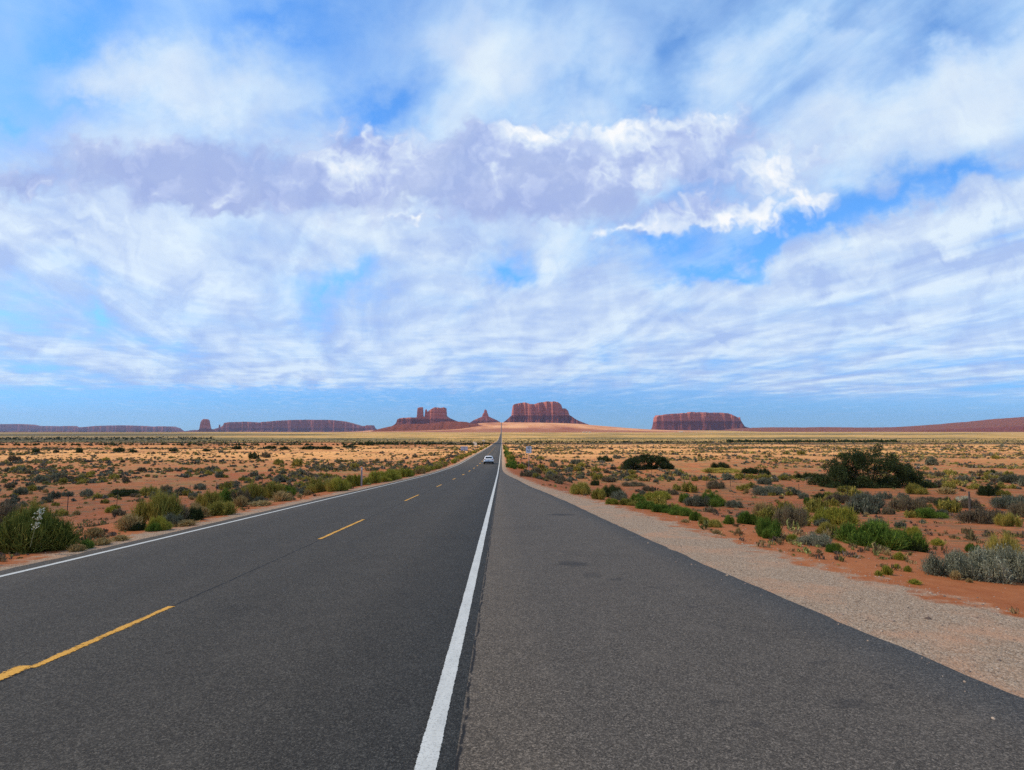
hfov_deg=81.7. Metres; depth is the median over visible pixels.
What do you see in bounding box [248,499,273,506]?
dry grass tuft
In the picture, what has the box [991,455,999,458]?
olive rabbitbrush
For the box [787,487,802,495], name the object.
sagebrush
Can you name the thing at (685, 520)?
dry grass tuft
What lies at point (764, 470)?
dark shrub
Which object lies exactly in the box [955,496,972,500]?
white flower shrub
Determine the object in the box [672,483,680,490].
olive rabbitbrush
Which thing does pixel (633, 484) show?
bare shrub
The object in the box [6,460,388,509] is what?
wire fence
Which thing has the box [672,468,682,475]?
sagebrush
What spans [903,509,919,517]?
olive rabbitbrush
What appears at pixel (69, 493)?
sagebrush
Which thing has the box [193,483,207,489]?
sagebrush
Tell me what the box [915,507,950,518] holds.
green rabbitbrush
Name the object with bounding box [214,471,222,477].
sagebrush
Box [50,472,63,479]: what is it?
sagebrush
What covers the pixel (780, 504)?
olive rabbitbrush
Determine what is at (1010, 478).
sagebrush
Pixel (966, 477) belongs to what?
sagebrush
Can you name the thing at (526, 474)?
bare shrub
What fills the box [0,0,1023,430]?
sky
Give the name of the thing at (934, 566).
sagebrush
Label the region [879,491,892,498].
sagebrush
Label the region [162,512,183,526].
sagebrush
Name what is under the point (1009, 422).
hill
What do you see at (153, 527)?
green rabbitbrush
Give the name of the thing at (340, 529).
road centre dash
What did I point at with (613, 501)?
yellow rabbitbrush
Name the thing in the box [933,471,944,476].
bare shrub
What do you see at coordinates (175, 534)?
road edge line
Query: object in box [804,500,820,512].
olive rabbitbrush
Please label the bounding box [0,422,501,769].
road
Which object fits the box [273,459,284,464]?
olive rabbitbrush
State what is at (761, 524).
green rabbitbrush
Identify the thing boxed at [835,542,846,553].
yellow rabbitbrush
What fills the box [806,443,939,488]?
juniper tree
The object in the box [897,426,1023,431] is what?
hill
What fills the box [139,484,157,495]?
olive rabbitbrush
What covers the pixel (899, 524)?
sagebrush
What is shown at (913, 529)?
yellow rabbitbrush
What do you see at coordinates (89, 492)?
sagebrush
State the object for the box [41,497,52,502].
sagebrush
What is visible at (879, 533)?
green rabbitbrush
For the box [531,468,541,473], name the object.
bare shrub
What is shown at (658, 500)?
olive rabbitbrush
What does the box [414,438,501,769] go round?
road edge line
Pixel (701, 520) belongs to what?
olive rabbitbrush
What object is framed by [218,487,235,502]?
green rabbitbrush
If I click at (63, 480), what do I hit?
olive rabbitbrush
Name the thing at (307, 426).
sandstone mesa
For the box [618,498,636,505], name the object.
olive rabbitbrush
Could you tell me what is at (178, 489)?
sagebrush
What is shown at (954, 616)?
ground
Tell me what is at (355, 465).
olive rabbitbrush
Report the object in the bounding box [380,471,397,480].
yellow rabbitbrush
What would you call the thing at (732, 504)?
sagebrush
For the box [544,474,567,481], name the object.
bare shrub
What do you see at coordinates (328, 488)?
olive rabbitbrush
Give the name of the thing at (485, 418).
sandstone spire
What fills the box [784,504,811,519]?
olive rabbitbrush
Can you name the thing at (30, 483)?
sagebrush
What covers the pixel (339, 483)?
yellow rabbitbrush
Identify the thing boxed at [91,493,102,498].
olive rabbitbrush
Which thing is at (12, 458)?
bare shrub
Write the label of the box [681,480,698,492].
olive rabbitbrush
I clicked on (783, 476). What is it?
olive rabbitbrush
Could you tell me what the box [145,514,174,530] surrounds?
yellow rabbitbrush
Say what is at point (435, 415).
sandstone butte
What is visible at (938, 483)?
bare shrub
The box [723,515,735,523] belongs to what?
green rabbitbrush
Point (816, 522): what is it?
sagebrush
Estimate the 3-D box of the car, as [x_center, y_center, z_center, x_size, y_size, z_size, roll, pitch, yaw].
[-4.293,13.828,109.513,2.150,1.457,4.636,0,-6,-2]
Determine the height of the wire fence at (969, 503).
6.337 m
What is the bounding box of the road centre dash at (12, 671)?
[0,665,31,679]
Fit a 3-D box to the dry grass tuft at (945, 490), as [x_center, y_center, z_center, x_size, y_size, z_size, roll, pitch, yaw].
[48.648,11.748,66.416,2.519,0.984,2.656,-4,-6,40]
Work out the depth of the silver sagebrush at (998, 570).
9.26 m
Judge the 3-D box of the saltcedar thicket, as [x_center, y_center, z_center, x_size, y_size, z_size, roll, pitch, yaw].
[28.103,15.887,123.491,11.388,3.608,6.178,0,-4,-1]
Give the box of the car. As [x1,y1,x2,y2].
[483,456,493,463]
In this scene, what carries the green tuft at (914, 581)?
on the ground
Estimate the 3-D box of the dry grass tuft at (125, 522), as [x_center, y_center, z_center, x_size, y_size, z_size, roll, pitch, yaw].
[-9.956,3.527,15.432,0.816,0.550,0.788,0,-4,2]
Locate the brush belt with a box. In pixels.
[0,436,1022,445]
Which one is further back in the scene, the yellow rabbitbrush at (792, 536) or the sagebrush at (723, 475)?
the sagebrush at (723, 475)
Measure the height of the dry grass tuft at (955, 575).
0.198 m
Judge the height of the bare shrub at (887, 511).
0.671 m
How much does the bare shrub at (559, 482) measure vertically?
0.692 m
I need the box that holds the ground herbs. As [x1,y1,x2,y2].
[0,470,1023,613]
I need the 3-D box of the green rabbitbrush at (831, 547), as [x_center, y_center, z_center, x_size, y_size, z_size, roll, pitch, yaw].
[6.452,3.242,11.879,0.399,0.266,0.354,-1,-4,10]
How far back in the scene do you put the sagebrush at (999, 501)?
48.21 m
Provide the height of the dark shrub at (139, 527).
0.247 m
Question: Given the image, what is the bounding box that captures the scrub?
[0,438,1023,522]
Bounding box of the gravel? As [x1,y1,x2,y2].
[11,490,1023,719]
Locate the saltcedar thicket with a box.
[622,453,674,469]
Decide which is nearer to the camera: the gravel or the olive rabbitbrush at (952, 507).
the gravel
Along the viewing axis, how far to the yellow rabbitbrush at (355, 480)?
42.81 m
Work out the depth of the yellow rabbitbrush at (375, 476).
44.76 m
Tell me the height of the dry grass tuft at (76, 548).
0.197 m
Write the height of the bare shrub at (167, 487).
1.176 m
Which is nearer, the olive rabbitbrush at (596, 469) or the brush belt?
the olive rabbitbrush at (596, 469)
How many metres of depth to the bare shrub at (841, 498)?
53.81 m
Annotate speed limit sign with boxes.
[526,446,531,452]
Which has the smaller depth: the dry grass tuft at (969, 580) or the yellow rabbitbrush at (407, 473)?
the dry grass tuft at (969, 580)
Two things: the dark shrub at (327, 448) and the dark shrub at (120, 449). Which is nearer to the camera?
the dark shrub at (120, 449)
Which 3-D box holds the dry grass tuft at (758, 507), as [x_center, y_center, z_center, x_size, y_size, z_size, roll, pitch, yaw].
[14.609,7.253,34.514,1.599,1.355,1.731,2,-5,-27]
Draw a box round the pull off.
[454,442,1023,769]
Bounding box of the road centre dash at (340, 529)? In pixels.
[318,519,364,538]
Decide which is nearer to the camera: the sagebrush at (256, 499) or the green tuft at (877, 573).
the green tuft at (877, 573)
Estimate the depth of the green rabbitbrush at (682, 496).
53.82 m
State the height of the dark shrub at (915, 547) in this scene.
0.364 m
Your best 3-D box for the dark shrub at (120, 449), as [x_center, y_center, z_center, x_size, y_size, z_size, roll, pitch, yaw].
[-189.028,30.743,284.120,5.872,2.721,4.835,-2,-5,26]
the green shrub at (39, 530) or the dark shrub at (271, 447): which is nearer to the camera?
the green shrub at (39, 530)
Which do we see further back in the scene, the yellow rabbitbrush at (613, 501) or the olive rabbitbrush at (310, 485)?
the olive rabbitbrush at (310, 485)
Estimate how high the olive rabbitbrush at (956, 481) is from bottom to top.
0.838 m
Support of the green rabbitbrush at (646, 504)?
on the ground
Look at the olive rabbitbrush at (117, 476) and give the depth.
94.75 m
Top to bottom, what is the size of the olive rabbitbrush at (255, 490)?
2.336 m
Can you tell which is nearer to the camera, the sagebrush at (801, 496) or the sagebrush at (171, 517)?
the sagebrush at (171, 517)
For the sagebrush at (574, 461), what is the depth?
143.48 m
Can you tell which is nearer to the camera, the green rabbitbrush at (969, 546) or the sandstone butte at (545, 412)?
the green rabbitbrush at (969, 546)
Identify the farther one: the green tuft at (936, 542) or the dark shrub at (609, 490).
the dark shrub at (609, 490)
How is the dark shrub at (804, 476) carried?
on the ground
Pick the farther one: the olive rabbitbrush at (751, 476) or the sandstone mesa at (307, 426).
the sandstone mesa at (307, 426)
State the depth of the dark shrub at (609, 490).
29.90 m
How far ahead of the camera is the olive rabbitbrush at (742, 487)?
69.54 m
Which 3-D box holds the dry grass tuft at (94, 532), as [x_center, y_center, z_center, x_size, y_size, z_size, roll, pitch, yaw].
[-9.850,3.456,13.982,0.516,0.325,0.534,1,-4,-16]
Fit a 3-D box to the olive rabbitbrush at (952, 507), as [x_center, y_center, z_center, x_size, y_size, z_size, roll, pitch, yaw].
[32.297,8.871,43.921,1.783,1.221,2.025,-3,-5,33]
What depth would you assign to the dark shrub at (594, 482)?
80.99 m
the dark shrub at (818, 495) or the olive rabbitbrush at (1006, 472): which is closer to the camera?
the dark shrub at (818, 495)
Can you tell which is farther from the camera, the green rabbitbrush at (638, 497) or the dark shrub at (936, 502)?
the green rabbitbrush at (638, 497)
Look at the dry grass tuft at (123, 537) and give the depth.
13.25 m
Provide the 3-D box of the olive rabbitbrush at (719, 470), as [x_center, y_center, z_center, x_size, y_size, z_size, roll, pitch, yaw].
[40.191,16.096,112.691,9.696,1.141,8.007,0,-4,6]
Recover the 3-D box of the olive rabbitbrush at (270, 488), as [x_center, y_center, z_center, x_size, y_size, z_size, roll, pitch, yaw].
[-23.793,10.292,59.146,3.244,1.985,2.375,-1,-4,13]
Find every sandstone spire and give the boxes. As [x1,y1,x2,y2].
[197,419,216,431]
[470,409,498,423]
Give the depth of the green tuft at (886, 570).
9.37 m
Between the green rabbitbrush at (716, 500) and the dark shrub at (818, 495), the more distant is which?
the dark shrub at (818, 495)
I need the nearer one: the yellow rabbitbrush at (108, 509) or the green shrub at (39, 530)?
the green shrub at (39, 530)
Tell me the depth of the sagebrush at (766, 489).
63.39 m
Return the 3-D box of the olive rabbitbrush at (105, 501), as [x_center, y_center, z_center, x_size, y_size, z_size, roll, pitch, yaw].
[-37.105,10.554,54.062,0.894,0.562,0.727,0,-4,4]
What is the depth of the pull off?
4.82 m
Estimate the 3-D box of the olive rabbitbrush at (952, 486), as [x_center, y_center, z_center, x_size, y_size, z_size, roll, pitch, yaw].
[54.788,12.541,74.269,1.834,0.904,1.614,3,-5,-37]
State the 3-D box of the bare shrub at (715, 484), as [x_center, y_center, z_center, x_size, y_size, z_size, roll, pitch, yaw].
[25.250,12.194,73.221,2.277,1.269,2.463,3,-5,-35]
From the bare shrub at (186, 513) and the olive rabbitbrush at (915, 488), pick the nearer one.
the bare shrub at (186, 513)
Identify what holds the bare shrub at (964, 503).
on the ground
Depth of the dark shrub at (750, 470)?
107.69 m
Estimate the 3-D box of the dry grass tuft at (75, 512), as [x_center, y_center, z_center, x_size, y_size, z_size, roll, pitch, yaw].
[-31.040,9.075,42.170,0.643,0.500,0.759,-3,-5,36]
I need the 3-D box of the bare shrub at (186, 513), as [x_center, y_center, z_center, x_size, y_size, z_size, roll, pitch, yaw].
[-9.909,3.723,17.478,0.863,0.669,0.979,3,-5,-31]
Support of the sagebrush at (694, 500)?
on the ground
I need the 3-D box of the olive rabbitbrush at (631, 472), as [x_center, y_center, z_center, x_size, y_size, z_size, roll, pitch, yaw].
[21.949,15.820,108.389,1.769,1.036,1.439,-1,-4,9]
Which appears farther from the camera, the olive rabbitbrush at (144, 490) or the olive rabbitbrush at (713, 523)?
the olive rabbitbrush at (144, 490)
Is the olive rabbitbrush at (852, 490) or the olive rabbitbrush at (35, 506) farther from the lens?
the olive rabbitbrush at (852, 490)
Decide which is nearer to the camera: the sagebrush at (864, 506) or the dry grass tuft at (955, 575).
the dry grass tuft at (955, 575)
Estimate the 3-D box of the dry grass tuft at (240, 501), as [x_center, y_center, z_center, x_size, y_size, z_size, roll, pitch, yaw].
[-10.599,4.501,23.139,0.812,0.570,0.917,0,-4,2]
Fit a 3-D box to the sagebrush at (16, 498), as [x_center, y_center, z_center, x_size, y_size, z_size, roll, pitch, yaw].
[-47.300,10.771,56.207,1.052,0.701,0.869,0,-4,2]
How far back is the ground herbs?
15.22 m
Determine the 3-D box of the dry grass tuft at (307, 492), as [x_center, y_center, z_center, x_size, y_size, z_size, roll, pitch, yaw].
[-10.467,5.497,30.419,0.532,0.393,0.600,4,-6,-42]
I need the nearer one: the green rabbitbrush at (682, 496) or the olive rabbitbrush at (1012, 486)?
the green rabbitbrush at (682, 496)
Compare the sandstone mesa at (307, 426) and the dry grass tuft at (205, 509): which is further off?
the sandstone mesa at (307, 426)
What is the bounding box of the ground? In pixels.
[0,422,1023,697]
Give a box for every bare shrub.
[0,498,23,523]
[3,482,16,487]
[7,455,20,460]
[59,474,71,479]
[111,508,127,515]
[137,466,145,470]
[159,484,172,492]
[179,504,192,519]
[228,486,251,502]
[260,451,270,457]
[520,470,532,476]
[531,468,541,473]
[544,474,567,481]
[554,479,562,484]
[601,476,615,481]
[620,481,646,486]
[642,485,654,491]
[657,488,678,494]
[703,505,717,512]
[704,478,726,488]
[771,503,809,526]
[824,493,850,502]
[840,501,859,513]
[881,507,895,514]
[885,493,929,510]
[920,496,939,502]
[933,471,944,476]
[935,480,942,487]
[951,505,1006,524]
[960,498,983,508]
[1006,500,1023,517]
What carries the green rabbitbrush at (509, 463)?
on the ground
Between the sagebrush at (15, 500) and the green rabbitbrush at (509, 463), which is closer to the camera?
the sagebrush at (15, 500)
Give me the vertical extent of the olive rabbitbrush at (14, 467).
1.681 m
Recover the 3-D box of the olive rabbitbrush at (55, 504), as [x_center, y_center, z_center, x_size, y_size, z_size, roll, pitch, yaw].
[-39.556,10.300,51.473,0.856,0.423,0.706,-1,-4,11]
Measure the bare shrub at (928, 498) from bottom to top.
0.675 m
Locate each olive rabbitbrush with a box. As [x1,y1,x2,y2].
[9,464,27,470]
[16,494,53,519]
[26,484,36,490]
[51,502,59,505]
[53,508,68,515]
[58,478,67,482]
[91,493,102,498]
[100,498,109,503]
[108,473,119,478]
[130,485,185,523]
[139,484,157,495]
[182,488,192,495]
[191,488,221,507]
[204,498,239,515]
[219,481,232,489]
[240,480,266,501]
[261,479,286,497]
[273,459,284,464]
[291,457,302,465]
[304,477,329,493]
[313,481,325,492]
[326,479,338,491]
[349,463,358,467]
[569,481,591,494]
[573,466,580,470]
[590,466,600,471]
[591,487,605,499]
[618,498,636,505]
[628,469,635,473]
[651,495,667,504]
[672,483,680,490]
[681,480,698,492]
[698,515,709,523]
[700,467,741,472]
[703,518,722,527]
[736,483,749,490]
[745,473,757,478]
[754,506,776,520]
[758,473,771,478]
[767,498,793,510]
[777,474,788,479]
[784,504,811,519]
[796,450,804,454]
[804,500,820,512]
[809,497,829,508]
[813,520,841,534]
[827,497,840,505]
[836,486,851,491]
[843,485,861,496]
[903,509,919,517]
[904,483,930,494]
[935,497,962,512]
[941,483,956,488]
[946,469,956,474]
[951,479,960,483]
[965,484,978,488]
[984,530,1023,554]
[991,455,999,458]
[991,511,1022,526]
[992,489,1011,495]
[1002,471,1014,475]
[1006,483,1016,488]
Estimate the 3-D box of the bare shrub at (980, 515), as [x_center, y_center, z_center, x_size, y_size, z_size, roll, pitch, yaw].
[23.608,6.445,29.680,2.613,0.966,2.463,0,-4,5]
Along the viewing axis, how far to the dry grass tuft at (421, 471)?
66.91 m
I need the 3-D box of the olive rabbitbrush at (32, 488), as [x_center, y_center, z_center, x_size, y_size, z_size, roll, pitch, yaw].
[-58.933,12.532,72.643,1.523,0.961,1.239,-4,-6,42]
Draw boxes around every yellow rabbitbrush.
[104,506,118,512]
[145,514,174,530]
[329,476,350,491]
[346,473,363,486]
[363,477,372,484]
[368,469,381,482]
[379,468,400,479]
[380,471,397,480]
[380,475,391,481]
[400,469,412,476]
[517,463,525,468]
[605,497,618,504]
[644,490,672,499]
[786,533,798,540]
[810,501,860,525]
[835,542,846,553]
[905,525,921,535]
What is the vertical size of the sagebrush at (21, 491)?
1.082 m
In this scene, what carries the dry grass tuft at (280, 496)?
on the ground
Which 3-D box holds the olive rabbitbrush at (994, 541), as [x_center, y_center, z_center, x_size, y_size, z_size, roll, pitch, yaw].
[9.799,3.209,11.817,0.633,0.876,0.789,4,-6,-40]
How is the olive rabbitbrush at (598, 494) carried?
on the ground
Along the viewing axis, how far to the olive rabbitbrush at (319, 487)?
35.07 m
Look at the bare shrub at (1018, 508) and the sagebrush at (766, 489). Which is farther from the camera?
the sagebrush at (766, 489)
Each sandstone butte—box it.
[393,407,457,425]
[504,401,588,424]
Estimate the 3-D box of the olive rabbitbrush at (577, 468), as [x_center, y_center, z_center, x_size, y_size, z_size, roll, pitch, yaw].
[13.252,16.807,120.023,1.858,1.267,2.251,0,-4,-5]
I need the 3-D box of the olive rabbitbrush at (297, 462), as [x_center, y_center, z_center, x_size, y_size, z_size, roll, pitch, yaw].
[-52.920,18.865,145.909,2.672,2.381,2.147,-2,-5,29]
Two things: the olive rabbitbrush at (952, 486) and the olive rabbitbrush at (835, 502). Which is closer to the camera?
the olive rabbitbrush at (835, 502)
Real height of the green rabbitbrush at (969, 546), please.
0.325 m
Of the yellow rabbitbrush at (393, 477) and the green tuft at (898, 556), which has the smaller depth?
the green tuft at (898, 556)
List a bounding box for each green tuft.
[873,570,883,575]
[881,565,893,574]
[892,552,905,560]
[902,565,912,571]
[907,578,922,584]
[929,538,947,545]
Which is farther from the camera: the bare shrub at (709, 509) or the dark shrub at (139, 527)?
the bare shrub at (709, 509)
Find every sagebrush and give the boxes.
[0,498,16,506]
[10,496,20,501]
[11,466,26,473]
[13,486,28,494]
[15,500,27,506]
[25,481,35,486]
[31,474,44,481]
[40,477,49,482]
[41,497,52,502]
[47,490,61,498]
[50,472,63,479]
[61,491,74,496]
[79,488,93,496]
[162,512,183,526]
[172,487,183,492]
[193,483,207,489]
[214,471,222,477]
[253,496,267,501]
[272,473,285,481]
[296,468,307,474]
[570,458,578,463]
[610,490,627,500]
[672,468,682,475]
[681,493,710,506]
[721,473,730,477]
[724,499,743,507]
[749,485,786,495]
[757,477,772,484]
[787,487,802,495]
[794,530,831,546]
[798,492,808,498]
[813,517,829,525]
[846,498,882,513]
[847,491,886,507]
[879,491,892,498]
[893,521,906,527]
[917,549,990,581]
[924,456,938,465]
[936,508,948,513]
[943,545,1022,583]
[959,474,973,481]
[984,540,1023,583]
[988,494,1019,508]
[996,472,1022,482]
[1003,496,1023,508]
[1016,476,1023,486]
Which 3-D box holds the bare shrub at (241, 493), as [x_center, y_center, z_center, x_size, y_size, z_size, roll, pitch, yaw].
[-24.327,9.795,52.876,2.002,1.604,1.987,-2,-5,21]
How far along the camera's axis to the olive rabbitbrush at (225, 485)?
73.72 m
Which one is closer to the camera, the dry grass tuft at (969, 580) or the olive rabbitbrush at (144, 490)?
the dry grass tuft at (969, 580)
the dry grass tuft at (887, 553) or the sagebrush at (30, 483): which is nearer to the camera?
the dry grass tuft at (887, 553)
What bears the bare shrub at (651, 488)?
on the ground
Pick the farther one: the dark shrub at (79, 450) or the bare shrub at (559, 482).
the dark shrub at (79, 450)
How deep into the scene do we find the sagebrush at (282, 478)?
87.82 m
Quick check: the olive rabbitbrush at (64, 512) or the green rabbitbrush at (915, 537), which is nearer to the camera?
the green rabbitbrush at (915, 537)
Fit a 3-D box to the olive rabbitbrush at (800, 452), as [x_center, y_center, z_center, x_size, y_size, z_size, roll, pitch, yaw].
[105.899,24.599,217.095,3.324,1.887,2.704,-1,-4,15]
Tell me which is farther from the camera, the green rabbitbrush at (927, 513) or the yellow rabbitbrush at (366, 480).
the yellow rabbitbrush at (366, 480)
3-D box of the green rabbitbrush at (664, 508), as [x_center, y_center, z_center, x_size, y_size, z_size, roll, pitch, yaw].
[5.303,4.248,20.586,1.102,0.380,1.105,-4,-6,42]
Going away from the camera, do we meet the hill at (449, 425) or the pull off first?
the pull off
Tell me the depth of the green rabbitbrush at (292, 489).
61.40 m
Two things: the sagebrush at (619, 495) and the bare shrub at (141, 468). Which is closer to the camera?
the sagebrush at (619, 495)
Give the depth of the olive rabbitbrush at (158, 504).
16.65 m
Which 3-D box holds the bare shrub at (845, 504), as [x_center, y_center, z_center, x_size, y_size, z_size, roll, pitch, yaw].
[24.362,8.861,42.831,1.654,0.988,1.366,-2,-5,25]
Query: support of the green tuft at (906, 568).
on the ground
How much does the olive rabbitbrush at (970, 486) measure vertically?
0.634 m
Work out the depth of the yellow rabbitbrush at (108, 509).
45.06 m
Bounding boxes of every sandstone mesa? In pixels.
[0,424,77,431]
[68,425,197,431]
[213,420,376,431]
[651,412,747,429]
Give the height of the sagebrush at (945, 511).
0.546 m
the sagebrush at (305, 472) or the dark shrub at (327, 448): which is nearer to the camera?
the sagebrush at (305, 472)
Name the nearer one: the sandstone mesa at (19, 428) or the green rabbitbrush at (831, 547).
the green rabbitbrush at (831, 547)
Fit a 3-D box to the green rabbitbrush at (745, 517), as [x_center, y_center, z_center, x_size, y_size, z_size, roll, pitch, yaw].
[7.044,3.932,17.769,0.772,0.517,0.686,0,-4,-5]
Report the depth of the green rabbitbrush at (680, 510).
19.38 m
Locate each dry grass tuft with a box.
[65,544,88,551]
[71,510,81,515]
[84,526,103,537]
[91,537,114,545]
[110,512,145,530]
[110,534,131,540]
[172,519,199,526]
[188,503,210,516]
[231,495,249,507]
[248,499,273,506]
[272,490,291,501]
[303,489,311,495]
[415,468,425,473]
[679,518,690,522]
[751,500,776,515]
[883,550,891,555]
[934,486,957,493]
[948,569,963,579]
[965,577,972,582]
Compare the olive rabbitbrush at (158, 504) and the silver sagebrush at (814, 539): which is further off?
the olive rabbitbrush at (158, 504)
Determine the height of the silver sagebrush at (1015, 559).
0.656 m
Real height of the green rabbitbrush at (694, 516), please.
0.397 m
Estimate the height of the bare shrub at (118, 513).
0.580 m
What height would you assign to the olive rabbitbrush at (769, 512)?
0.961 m
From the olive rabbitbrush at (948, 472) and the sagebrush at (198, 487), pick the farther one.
the olive rabbitbrush at (948, 472)
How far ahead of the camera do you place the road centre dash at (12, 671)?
4.97 m
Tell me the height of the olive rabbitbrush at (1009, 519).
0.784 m
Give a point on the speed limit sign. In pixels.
(528, 449)
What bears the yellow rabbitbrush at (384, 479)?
on the ground
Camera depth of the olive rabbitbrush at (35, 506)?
18.91 m
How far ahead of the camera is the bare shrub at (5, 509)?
25.47 m
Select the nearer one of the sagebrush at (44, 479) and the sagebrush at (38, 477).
the sagebrush at (44, 479)
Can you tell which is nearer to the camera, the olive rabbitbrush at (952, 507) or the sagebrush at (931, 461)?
the olive rabbitbrush at (952, 507)
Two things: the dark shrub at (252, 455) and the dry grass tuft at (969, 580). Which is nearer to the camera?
the dry grass tuft at (969, 580)
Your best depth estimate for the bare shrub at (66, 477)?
90.55 m
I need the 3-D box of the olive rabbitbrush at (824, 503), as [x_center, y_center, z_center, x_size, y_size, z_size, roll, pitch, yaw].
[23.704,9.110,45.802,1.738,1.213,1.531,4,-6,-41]
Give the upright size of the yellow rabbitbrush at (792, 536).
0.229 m
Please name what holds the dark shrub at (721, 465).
on the ground
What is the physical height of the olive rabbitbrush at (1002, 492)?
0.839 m
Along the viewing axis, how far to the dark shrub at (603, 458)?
158.54 m
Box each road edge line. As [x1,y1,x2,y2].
[0,450,483,576]
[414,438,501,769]
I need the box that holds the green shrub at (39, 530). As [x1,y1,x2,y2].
[0,498,86,553]
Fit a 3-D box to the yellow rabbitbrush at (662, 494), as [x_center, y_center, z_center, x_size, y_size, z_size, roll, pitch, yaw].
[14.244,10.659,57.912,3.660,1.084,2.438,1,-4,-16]
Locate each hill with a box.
[370,421,481,431]
[717,417,1023,431]
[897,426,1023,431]
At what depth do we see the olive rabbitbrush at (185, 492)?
64.13 m
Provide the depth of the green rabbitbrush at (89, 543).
12.13 m
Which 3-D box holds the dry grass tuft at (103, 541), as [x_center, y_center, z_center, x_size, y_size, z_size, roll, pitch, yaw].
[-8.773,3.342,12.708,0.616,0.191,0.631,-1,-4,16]
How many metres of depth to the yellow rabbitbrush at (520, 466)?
92.30 m
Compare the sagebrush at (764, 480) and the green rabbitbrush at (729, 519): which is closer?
the green rabbitbrush at (729, 519)
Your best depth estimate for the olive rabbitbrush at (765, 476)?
94.49 m
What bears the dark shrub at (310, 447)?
on the ground
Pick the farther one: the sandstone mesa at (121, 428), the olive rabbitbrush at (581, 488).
the sandstone mesa at (121, 428)
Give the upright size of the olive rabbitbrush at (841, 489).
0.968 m
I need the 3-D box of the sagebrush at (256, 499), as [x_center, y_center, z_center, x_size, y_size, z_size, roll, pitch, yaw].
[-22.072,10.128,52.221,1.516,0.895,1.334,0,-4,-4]
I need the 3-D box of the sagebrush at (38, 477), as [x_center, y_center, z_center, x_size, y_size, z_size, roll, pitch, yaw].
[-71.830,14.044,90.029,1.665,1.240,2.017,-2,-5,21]
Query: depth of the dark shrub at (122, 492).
64.83 m
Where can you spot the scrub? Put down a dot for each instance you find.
(50, 469)
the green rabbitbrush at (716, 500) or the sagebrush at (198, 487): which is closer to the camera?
the green rabbitbrush at (716, 500)
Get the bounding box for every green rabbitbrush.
[79,538,94,548]
[144,521,161,531]
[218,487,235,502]
[283,484,297,494]
[505,460,516,467]
[630,492,646,501]
[635,500,655,509]
[649,504,672,512]
[668,504,691,515]
[678,492,688,502]
[689,510,701,520]
[699,490,726,506]
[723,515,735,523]
[736,510,757,524]
[753,514,782,536]
[761,527,779,538]
[803,497,810,504]
[825,542,841,552]
[831,517,914,550]
[893,526,929,551]
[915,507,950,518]
[964,542,982,551]
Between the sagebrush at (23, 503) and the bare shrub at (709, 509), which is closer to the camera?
the bare shrub at (709, 509)
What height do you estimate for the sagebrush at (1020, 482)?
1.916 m
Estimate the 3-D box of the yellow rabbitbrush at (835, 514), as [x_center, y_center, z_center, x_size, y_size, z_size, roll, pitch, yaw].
[15.207,6.030,27.888,2.557,1.168,1.992,-1,-4,14]
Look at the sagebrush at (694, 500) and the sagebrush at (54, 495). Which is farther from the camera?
the sagebrush at (54, 495)
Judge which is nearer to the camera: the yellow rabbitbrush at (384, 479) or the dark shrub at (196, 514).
the dark shrub at (196, 514)
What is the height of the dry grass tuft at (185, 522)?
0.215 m
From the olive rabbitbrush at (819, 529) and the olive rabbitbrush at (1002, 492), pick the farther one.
the olive rabbitbrush at (1002, 492)
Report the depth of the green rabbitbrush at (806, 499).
52.02 m
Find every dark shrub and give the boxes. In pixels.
[75,447,83,452]
[109,488,140,496]
[113,447,125,451]
[127,522,146,530]
[184,506,204,520]
[248,451,258,458]
[262,445,276,448]
[299,445,321,449]
[318,445,334,449]
[589,479,599,485]
[596,456,613,461]
[602,483,623,497]
[709,461,730,467]
[740,467,758,473]
[758,467,771,474]
[794,471,815,478]
[812,491,825,498]
[910,540,929,552]
[933,496,960,507]
[976,482,1003,495]
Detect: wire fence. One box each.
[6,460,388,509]
[591,458,1003,509]
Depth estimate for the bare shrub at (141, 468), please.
118.11 m
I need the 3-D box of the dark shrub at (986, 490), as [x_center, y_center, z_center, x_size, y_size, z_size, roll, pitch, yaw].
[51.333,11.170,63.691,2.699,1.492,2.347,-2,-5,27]
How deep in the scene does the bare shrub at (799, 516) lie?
21.58 m
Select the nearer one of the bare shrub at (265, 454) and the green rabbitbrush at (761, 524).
the green rabbitbrush at (761, 524)
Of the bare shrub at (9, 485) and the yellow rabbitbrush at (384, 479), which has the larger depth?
the bare shrub at (9, 485)
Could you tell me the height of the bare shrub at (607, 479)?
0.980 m
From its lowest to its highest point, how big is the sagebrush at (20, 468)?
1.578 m
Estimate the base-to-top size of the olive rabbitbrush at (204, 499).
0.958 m
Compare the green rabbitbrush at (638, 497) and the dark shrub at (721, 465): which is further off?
the dark shrub at (721, 465)
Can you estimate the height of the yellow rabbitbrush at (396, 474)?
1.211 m
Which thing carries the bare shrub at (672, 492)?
on the ground
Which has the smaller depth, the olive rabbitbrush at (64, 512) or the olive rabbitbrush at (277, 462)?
the olive rabbitbrush at (64, 512)
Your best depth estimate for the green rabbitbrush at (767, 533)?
13.73 m
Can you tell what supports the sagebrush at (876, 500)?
on the ground

